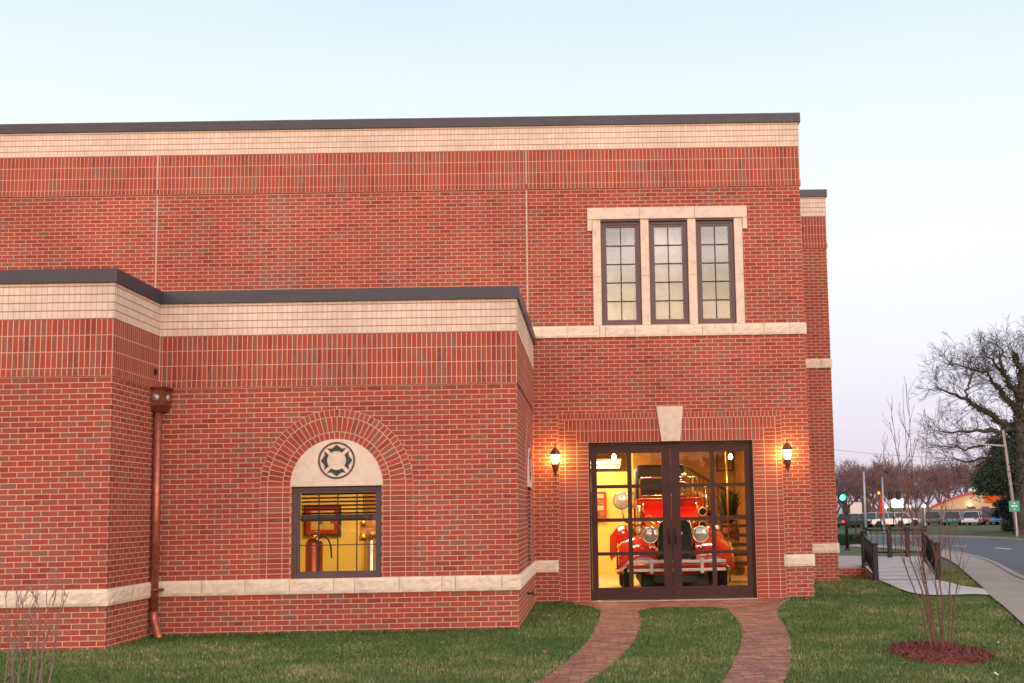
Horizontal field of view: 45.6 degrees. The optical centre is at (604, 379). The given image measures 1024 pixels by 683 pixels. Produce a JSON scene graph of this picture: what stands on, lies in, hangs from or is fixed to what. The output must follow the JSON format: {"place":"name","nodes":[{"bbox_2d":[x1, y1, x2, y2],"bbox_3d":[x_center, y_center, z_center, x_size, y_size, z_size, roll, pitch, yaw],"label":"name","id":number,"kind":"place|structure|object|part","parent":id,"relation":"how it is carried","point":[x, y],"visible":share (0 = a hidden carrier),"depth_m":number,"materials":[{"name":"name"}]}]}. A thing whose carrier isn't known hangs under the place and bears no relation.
{"place":"outdoors","nodes":[
{"label":"outdoors","id":0,"kind":"place"},
{"bbox_2d":[0,507,1023,682],"bbox_3d":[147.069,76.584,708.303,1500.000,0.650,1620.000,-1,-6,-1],"label":"ground","id":1,"kind":"structure","parent":0,"point":[986,529],"depth_m":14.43,"materials":[{"name":"green plant"}]},
{"bbox_2d":[0,562,68,682],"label":"bare shrub","id":2,"kind":"object","parent":1,"relation":"on","point":[32,647],"visible":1,"depth_m":10.49,"materials":[{"name":"brown plant"}]},
{"bbox_2d":[0,113,839,651],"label":"brick building","id":3,"kind":"structure","parent":1,"relation":"on","point":[438,337],"depth_m":20.95,"materials":[{"name":"brick"}]},
{"bbox_2d":[149,387,173,638],"bbox_3d":[-5.938,1.784,16.088,0.297,3.353,0.321,-1,-6,-1],"label":"downspout","id":4,"kind":"object","parent":3,"relation":"attached to","point":[160,400],"visible":0.94,"depth_m":16.08,"materials":[{"name":"orange metal"}]},
{"bbox_2d":[304,504,340,535],"bbox_3d":[-4.783,2.393,20.535,0.629,0.525,0.030,-1,-6,-1],"label":"framed poster","id":5,"kind":"object","parent":3,"relation":"attached to","point":[328,528],"visible":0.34,"depth_m":20.52,"materials":[{"name":"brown wood"}]},
{"bbox_2d":[292,485,381,578],"bbox_3d":[-3.597,2.064,16.363,1.205,1.224,0.140,-1,-6,-1],"label":"window","id":6,"kind":"structure","parent":3,"relation":"in","point":[326,490],"depth_m":16.35,"materials":[{"name":"brown glass"}]},
{"bbox_2d":[359,494,367,540],"bbox_3d":[-3.921,1.742,19.704,0.150,1.757,0.150,-1,-6,-1],"label":"brass lamp","id":7,"kind":"object","parent":3,"relation":"hanging from","point":[363,530],"visible":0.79,"depth_m":19.58,"materials":[{"name":"gold metal"}]},
{"bbox_2d":[364,494,375,569],"bbox_3d":[-3.738,2.799,20.461,0.620,2.100,0.150,-1,-6,-1],"label":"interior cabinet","id":8,"kind":"object","parent":3,"relation":"on","point":[371,524],"visible":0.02,"depth_m":20.43,"materials":[{"name":"brown wood"}]},
{"bbox_2d":[527,488,528,563],"bbox_3d":[-1.293,2.340,19.272,0.100,1.224,1.200,-1,-6,-1],"label":"window","id":9,"kind":"structure","parent":3,"relation":"in","point":[527,488],"depth_m":19.78,"materials":[{"name":"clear glass"}]},
{"bbox_2d":[549,444,560,475],"bbox_3d":[-0.846,1.387,20.814,0.206,0.558,0.329,-1,-6,-1],"label":"wall lantern","id":10,"kind":"object","parent":3,"relation":"attached to","point":[555,453],"depth_m":20.71,"materials":[{"name":"white glass"}]},
{"bbox_2d":[591,492,606,517],"bbox_3d":[-0.221,3.118,29.986,0.521,0.650,0.030,-1,-6,-1],"label":"framed picture","id":11,"kind":"object","parent":3,"relation":"attached to","point":[601,501],"visible":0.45,"depth_m":29.99,"materials":[{"name":"red paint"}]},
{"bbox_2d":[597,459,620,463],"bbox_3d":[-0.014,1.769,25.976,0.740,0.100,0.200,-1,-6,-1],"label":"ceiling light","id":12,"kind":"object","parent":3,"relation":"hanging from","point":[608,461],"visible":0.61,"depth_m":25.94,"materials":[{"name":"white plastic"}]},
{"bbox_2d":[597,463,620,467],"bbox_3d":[-0.014,1.898,26.465,0.740,0.100,0.200,-1,-6,-1],"label":"ceiling light","id":13,"kind":"object","parent":3,"relation":"hanging from","point":[608,465],"visible":0.59,"depth_m":26.37,"materials":[{"name":"white plastic"}]},
{"bbox_2d":[601,222,641,324],"bbox_3d":[0.291,-1.860,21.447,0.694,1.850,0.121,-1,-6,-1],"label":"window","id":14,"kind":"structure","parent":3,"relation":"in","point":[635,226],"depth_m":21.45,"materials":[{"name":"brown glass"}]},
{"bbox_2d":[590,444,673,599],"bbox_3d":[0.468,2.463,20.939,1.385,2.659,0.111,-1,-6,-1],"label":"door","id":15,"kind":"structure","parent":3,"relation":"in","point":[631,592],"depth_m":20.95,"materials":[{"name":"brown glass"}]},
{"bbox_2d":[648,221,688,324],"bbox_3d":[1.133,-1.875,21.452,0.675,1.850,0.113,-1,-6,-1],"label":"window","id":16,"kind":"structure","parent":3,"relation":"in","point":[657,285],"depth_m":21.46,"materials":[{"name":"brown glass"}]},
{"bbox_2d":[610,464,734,586],"bbox_3d":[1.253,2.908,24.047,2.280,2.480,4.813,-1,-6,-1],"label":"fire truck","id":17,"kind":"object","parent":3,"relation":"on","point":[695,535],"visible":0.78,"depth_m":22.12,"materials":[{"name":"red painted metal"},{"name":"chrome"},{"name":"rubber"}]},
{"bbox_2d":[633,465,743,568],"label":"staircase","id":18,"kind":"structure","parent":3,"relation":"attached to","point":[720,487],"depth_m":28.41,"materials":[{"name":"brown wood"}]},
{"bbox_2d":[670,443,754,598],"bbox_3d":[1.861,2.439,20.955,1.385,2.659,0.111,-1,-6,-1],"label":"door","id":19,"kind":"structure","parent":3,"relation":"in","point":[725,591],"depth_m":20.96,"materials":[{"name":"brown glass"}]},
{"bbox_2d":[695,220,735,323],"bbox_3d":[1.961,-1.889,21.466,0.666,1.850,0.121,-1,-6,-1],"label":"window","id":20,"kind":"structure","parent":3,"relation":"in","point":[728,224],"depth_m":21.47,"materials":[{"name":"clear glass"}]},
{"bbox_2d":[716,452,732,470],"bbox_3d":[2.976,2.045,30.063,0.409,0.478,0.030,-1,-6,-1],"label":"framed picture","id":21,"kind":"object","parent":3,"relation":"attached to","point":[720,461],"visible":0.84,"depth_m":30.06,"materials":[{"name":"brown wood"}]},
{"bbox_2d":[715,487,742,537],"bbox_3d":[2.749,2.965,26.967,0.721,1.148,0.628,-5,-7,30],"label":"potted plant","id":22,"kind":"object","parent":3,"relation":"on","point":[734,504],"visible":0.61,"depth_m":26.86,"materials":[{"name":"green plant"}]},
{"bbox_2d":[725,451,734,583],"bbox_3d":[2.587,2.616,25.505,0.200,3.330,0.195,-1,-6,-1],"label":"sliding pole","id":23,"kind":"object","parent":3,"relation":"on","point":[728,536],"visible":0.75,"depth_m":25.48,"materials":[{"name":"gold metal"}]},
{"bbox_2d":[717,514,746,565],"bbox_3d":[2.849,3.611,26.003,0.770,1.450,0.640,-1,-6,-1],"label":"shelf rack","id":24,"kind":"object","parent":3,"relation":"on","point":[722,526],"visible":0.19,"depth_m":25.73,"materials":[{"name":"brown wood"}]},
{"bbox_2d":[781,439,792,470],"bbox_3d":[3.138,1.310,20.860,0.206,0.558,0.329,-1,-6,-1],"label":"wall lantern","id":25,"kind":"object","parent":3,"relation":"attached to","point":[786,454],"depth_m":20.76,"materials":[{"name":"white glass"}]},
{"bbox_2d":[837,491,849,550],"bbox_3d":[11.210,6.656,56.559,0.547,2.884,0.613,-1,-6,-1],"label":"traffic signal","id":26,"kind":"object","parent":1,"relation":"on","point":[842,497],"visible":0.91,"depth_m":56.60,"materials":[{"name":"black metal"}]},
{"bbox_2d":[838,533,860,544],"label":"clipped hedge","id":27,"kind":"object","parent":1,"relation":"on","point":[855,538],"visible":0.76,"depth_m":70.22,"materials":[{"name":"green plant"}]},
{"bbox_2d":[837,502,861,515],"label":"box truck","id":28,"kind":"object","parent":1,"relation":"on","point":[855,507],"visible":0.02,"depth_m":151.37,"materials":[{"name":"white metal"}]},
{"bbox_2d":[839,568,864,576],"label":"brick wall","id":29,"kind":"structure","parent":1,"relation":"on","point":[848,572],"depth_m":27.85,"materials":[{"name":"red brick"}]},
{"bbox_2d":[835,468,870,529],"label":"bare tree","id":30,"kind":"object","parent":1,"relation":"on","point":[846,486],"visible":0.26,"depth_m":119.20,"materials":[{"name":"brown plant"}]},
{"bbox_2d":[836,500,872,512],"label":"brick building","id":31,"kind":"structure","parent":1,"relation":"on","point":[868,504],"depth_m":170.33,"materials":[{"name":"red brick"}]},
{"bbox_2d":[838,514,870,527],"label":"parked car","id":32,"kind":"object","parent":1,"relation":"on","point":[857,518],"visible":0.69,"depth_m":126.66,"materials":[{"name":"paint"}]},
{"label":"windows","id":33,"kind":"part","parent":32,"relation":"part of","materials":[{"name":"grey glass"}]},
{"bbox_2d":[835,463,886,507],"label":"bare tree","id":34,"kind":"object","parent":1,"relation":"on","point":[866,473],"visible":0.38,"depth_m":138.53,"materials":[{"name":"brown plant"}]},
{"bbox_2d":[835,466,889,501],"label":"bare tree","id":35,"kind":"object","parent":1,"relation":"on","point":[866,477],"visible":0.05,"depth_m":169.56,"materials":[{"name":"brown plant"}]},
{"bbox_2d":[863,472,867,534],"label":"light pole","id":36,"kind":"object","parent":1,"relation":"on","point":[865,515],"visible":0.75,"depth_m":95.65,"materials":[{"name":"metal"}]},
{"bbox_2d":[836,468,905,512],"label":"bare tree","id":37,"kind":"object","parent":1,"relation":"on","point":[879,489],"visible":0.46,"depth_m":138.81,"materials":[{"name":"brown plant"}]},
{"bbox_2d":[857,513,888,526],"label":"parked car","id":38,"kind":"object","parent":1,"relation":"on","point":[862,515],"visible":0.06,"depth_m":133.16,"materials":[{"name":"paint"}]},
{"bbox_2d":[835,454,914,511],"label":"bare tree","id":39,"kind":"object","parent":1,"relation":"on","point":[848,464],"visible":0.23,"depth_m":213.00,"materials":[{"name":"brown plant"}]},
{"bbox_2d":[845,460,908,511],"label":"bare tree","id":40,"kind":"object","parent":1,"relation":"on","point":[885,469],"visible":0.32,"depth_m":183.05,"materials":[{"name":"brown plant"}]},
{"bbox_2d":[879,496,882,528],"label":"pole sign","id":41,"kind":"object","parent":1,"relation":"on","point":[880,507],"visible":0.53,"depth_m":110.53,"materials":[{"name":"red metal"}]},
{"bbox_2d":[838,556,924,571],"bbox_3d":[6.783,5.221,31.908,3.556,0.990,7.931,-1,-6,-1],"label":"landing","id":42,"kind":"object","parent":1,"relation":"on","point":[850,561],"visible":0.16,"depth_m":30.18,"materials":[{"name":"concrete"}]},
{"bbox_2d":[862,526,926,557],"bbox_3d":[7.745,4.402,32.348,1.708,0.900,0.627,-3,-6,14],"label":"handrail","id":43,"kind":"object","parent":42,"relation":"on","point":[889,552],"visible":0.62,"depth_m":32.22,"materials":[{"name":"black metal"}]},
{"bbox_2d":[881,477,885,531],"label":"light pole","id":44,"kind":"object","parent":1,"relation":"on","point":[883,505],"visible":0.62,"depth_m":102.63,"materials":[{"name":"metal"}]},
{"bbox_2d":[867,512,906,526],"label":"parked car","id":45,"kind":"object","parent":1,"relation":"on","point":[873,518],"visible":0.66,"depth_m":128.63,"materials":[{"name":"paint"}]},
{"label":"windows","id":46,"kind":"part","parent":45,"relation":"part of","materials":[{"name":"grey glass"}]},
{"bbox_2d":[853,460,940,509],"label":"bare tree","id":47,"kind":"object","parent":1,"relation":"on","point":[917,471],"visible":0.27,"depth_m":189.16,"materials":[{"name":"brown plant"}]},
{"bbox_2d":[873,472,921,512],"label":"bare tree","id":48,"kind":"object","parent":1,"relation":"on","point":[890,478],"visible":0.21,"depth_m":159.53,"materials":[{"name":"brown plant"}]},
{"bbox_2d":[891,499,903,527],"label":"lit sign","id":49,"kind":"object","parent":1,"relation":"on","point":[895,503],"visible":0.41,"depth_m":120.57,"materials":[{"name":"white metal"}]},
{"bbox_2d":[865,563,934,579],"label":"ramp","id":50,"kind":"structure","parent":1,"relation":"on","point":[886,572],"depth_m":26.94,"materials":[{"name":"concrete"}]},
{"bbox_2d":[860,531,878,580],"bbox_3d":[5.867,3.944,26.848,0.153,1.118,2.455,-2,-6,6],"label":"handrail","id":51,"kind":"object","parent":50,"relation":"on","point":[869,553],"visible":0.95,"depth_m":26.70,"materials":[{"name":"black metal"}]},
{"bbox_2d":[894,512,921,525],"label":"parked car","id":52,"kind":"object","parent":1,"relation":"on","point":[907,516],"visible":0.32,"depth_m":134.83,"materials":[{"name":"paint"}]},
{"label":"windows","id":53,"kind":"part","parent":52,"relation":"part of","materials":[{"name":"grey glass"}]},
{"bbox_2d":[884,479,938,518],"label":"bare tree","id":54,"kind":"object","parent":1,"relation":"on","point":[917,492],"visible":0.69,"depth_m":148.95,"materials":[{"name":"brown plant"}]},
{"bbox_2d":[862,378,969,649],"bbox_3d":[3.248,1.418,12.715,1.049,2.956,0.651,1,-6,-15],"label":"young tree","id":55,"kind":"object","parent":1,"relation":"on","point":[935,640],"visible":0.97,"depth_m":12.73,"materials":[{"name":"brown plant"}]},
{"bbox_2d":[900,466,959,508],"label":"bare tree","id":56,"kind":"object","parent":1,"relation":"on","point":[931,477],"visible":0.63,"depth_m":174.12,"materials":[{"name":"brown plant"}]},
{"bbox_2d":[921,529,941,579],"bbox_3d":[7.321,3.954,27.212,0.161,1.110,4.282,-2,-6,11],"label":"handrail","id":57,"kind":"object","parent":1,"relation":"on","point":[929,552],"visible":0.67,"depth_m":27.27,"materials":[{"name":"black metal"}]},
{"bbox_2d":[923,512,943,524],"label":"parked car","id":58,"kind":"object","parent":1,"relation":"on","point":[935,517],"visible":0.55,"depth_m":135.21,"materials":[{"name":"paint"}]},
{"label":"windows","id":59,"kind":"part","parent":58,"relation":"part of","materials":[{"name":"grey glass"}]},
{"bbox_2d":[881,580,989,594],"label":"walkway","id":60,"kind":"structure","parent":1,"relation":"on","point":[905,585],"depth_m":22.31,"materials":[{"name":"concrete"}]},
{"bbox_2d":[856,544,1023,579],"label":"kerb","id":61,"kind":"structure","parent":1,"relation":"on","point":[1010,571],"depth_m":33.44,"materials":[{"name":"concrete"}]},
{"bbox_2d":[907,460,973,502],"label":"bare tree","id":62,"kind":"object","parent":1,"relation":"on","point":[959,481],"visible":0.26,"depth_m":198.61,"materials":[{"name":"brown plant"}]},
{"bbox_2d":[876,639,1004,666],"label":"mulch","id":63,"kind":"object","parent":1,"relation":"on","point":[957,654],"visible":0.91,"depth_m":12.27,"materials":[{"name":"brown wood"}]},
{"bbox_2d":[903,509,980,522],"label":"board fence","id":64,"kind":"object","parent":1,"relation":"on","point":[942,513],"visible":0.24,"depth_m":154.50,"materials":[{"name":"wood"}]},
{"bbox_2d":[868,535,1023,540],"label":"kerb","id":65,"kind":"structure","parent":1,"relation":"on","point":[1017,539],"depth_m":80.83,"materials":[{"name":"concrete"}]},
{"bbox_2d":[920,459,978,498],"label":"bare tree","id":66,"kind":"object","parent":1,"relation":"on","point":[948,476],"visible":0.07,"depth_m":214.50,"materials":[{"name":"brown plant"}]},
{"bbox_2d":[943,511,962,524],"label":"parked car","id":67,"kind":"object","parent":1,"relation":"on","point":[958,516],"visible":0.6,"depth_m":132.21,"materials":[{"name":"paint"}]},
{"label":"windows","id":68,"kind":"part","parent":67,"relation":"part of","materials":[{"name":"grey glass"}]},
{"bbox_2d":[902,487,1005,515],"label":"store building","id":69,"kind":"structure","parent":1,"relation":"on","point":[962,501],"depth_m":180.56,"materials":[{"name":"beige paint"}]},
{"bbox_2d":[940,463,976,495],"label":"bare tree","id":70,"kind":"object","parent":1,"relation":"on","point":[968,474],"visible":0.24,"depth_m":208.71,"materials":[{"name":"brown plant"}]},
{"bbox_2d":[903,312,1023,534],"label":"bare tree","id":71,"kind":"object","parent":1,"relation":"on","point":[991,478],"visible":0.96,"depth_m":87.18,"materials":[{"name":"brown plant"}]},
{"bbox_2d":[947,460,981,488],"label":"bare tree","id":72,"kind":"object","parent":1,"relation":"on","point":[969,468],"visible":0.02,"depth_m":219.56,"materials":[{"name":"brown plant"}]},
{"bbox_2d":[961,453,985,469],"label":"bare tree","id":73,"kind":"object","parent":1,"relation":"on","point":[972,462],"visible":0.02,"depth_m":242.77,"materials":[{"name":"brown plant"}]},
{"bbox_2d":[961,511,985,524],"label":"parked car","id":74,"kind":"object","parent":1,"relation":"on","point":[969,517],"visible":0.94,"depth_m":130.33,"materials":[{"name":"paint"}]},
{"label":"windows","id":75,"kind":"part","parent":74,"relation":"part of","materials":[{"name":"grey glass"}]},
{"bbox_2d":[959,430,1018,534],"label":"street light","id":76,"kind":"object","parent":1,"relation":"on","point":[1008,469],"visible":0.94,"depth_m":84.88,"materials":[{"name":"metal"}]},
{"bbox_2d":[980,508,998,524],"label":"parked suv","id":77,"kind":"object","parent":1,"relation":"on","point":[984,511],"visible":0.19,"depth_m":132.00,"materials":[{"name":"paint"}]},
{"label":"windows","id":78,"kind":"part","parent":77,"relation":"part of","materials":[{"name":"grey glass"}]},
{"bbox_2d":[980,435,1006,526],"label":"evergreen tree","id":79,"kind":"object","parent":1,"relation":"on","point":[992,449],"visible":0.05,"depth_m":106.69,"materials":[{"name":"green plant"}]},
{"bbox_2d":[988,511,1001,524],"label":"parked car","id":80,"kind":"object","parent":1,"relation":"on","point":[991,520],"visible":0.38,"depth_m":128.94,"materials":[{"name":"paint"}]},
{"bbox_2d":[987,434,1013,531],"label":"evergreen tree","id":81,"kind":"object","parent":1,"relation":"on","point":[994,513],"visible":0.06,"depth_m":98.33,"materials":[{"name":"green plant"}]},
{"bbox_2d":[991,416,1014,529],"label":"evergreen tree","id":82,"kind":"object","parent":1,"relation":"on","point":[1004,503],"visible":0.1,"depth_m":95.23,"materials":[{"name":"green plant"}]},
{"bbox_2d":[1009,501,1019,535],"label":"road sign","id":83,"kind":"object","parent":1,"relation":"on","point":[1014,506],"visible":0.94,"depth_m":82.31,"materials":[{"name":"metal"}]},
{"bbox_2d":[0,0,1023,507],"label":"sky","id":84,"kind":"structure","parent":0,"point":[911,124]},
{"bbox_2d":[535,605,640,682],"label":"path","id":85,"kind":"structure","parent":0,"point":[613,636],"depth_m":13.72,"materials":[{"name":"brick"}]},
{"bbox_2d":[574,598,786,610],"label":"path","id":86,"kind":"structure","parent":0,"point":[643,605],"depth_m":19.90,"materials":[{"name":"brick"}]},
{"bbox_2d":[721,604,791,682],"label":"path","id":87,"kind":"structure","parent":0,"point":[762,656],"depth_m":13.34,"materials":[{"name":"brick"}]},
{"bbox_2d":[848,491,971,492],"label":"overhead wire","id":88,"kind":"object","parent":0,"point":[933,492],"visible":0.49,"depth_m":108.05,"materials":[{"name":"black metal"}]},
{"bbox_2d":[876,490,880,499],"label":"traffic signal","id":89,"kind":"object","parent":88,"relation":"hanging from","point":[879,496],"visible":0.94,"depth_m":106.64,"materials":[{"name":"yellow metal"}]},
{"bbox_2d":[888,491,892,499],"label":"traffic signal","id":90,"kind":"object","parent":88,"relation":"hanging from","point":[889,497],"visible":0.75,"depth_m":106.65,"materials":[{"name":"black metal"}]},
{"bbox_2d":[896,491,900,499],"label":"traffic signal","id":91,"kind":"object","parent":88,"relation":"hanging from","point":[898,495],"visible":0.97,"depth_m":106.66,"materials":[{"name":"black metal"}]},
{"bbox_2d":[850,544,1023,623],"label":"pavement","id":92,"kind":"structure","parent":0,"point":[1004,588],"depth_m":24.43,"materials":[{"name":"beige concrete"}]},
{"bbox_2d":[868,536,1023,575],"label":"road","id":93,"kind":"structure","parent":0,"point":[1011,556],"depth_m":57.96,"materials":[{"name":"grey asphalt"}]},
{"bbox_3d":[-3.571,3.059,16.636,1.800,0.745,0.560,-1,-6,-1],"label":"window counter","id":94,"kind":"object","parent":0,"visible":0},
{"bbox_2d":[305,531,331,571],"bbox_3d":[-3.958,2.394,16.671,0.360,0.597,0.243,-5,-8,34],"label":"fire extinguisher","id":95,"kind":"object","parent":94,"relation":"on","point":[311,558],"visible":0.73,"depth_m":16.61,"materials":[{"name":"red metal"}]},
{"bbox_2d":[366,529,375,569],"bbox_3d":[-3.203,2.375,16.715,0.170,0.617,0.170,-1,-6,-1],"label":"fire extinguisher","id":96,"kind":"object","parent":94,"relation":"on","point":[371,556],"visible":0.56,"depth_m":16.64,"materials":[{"name":"silver metal"}]}
]}

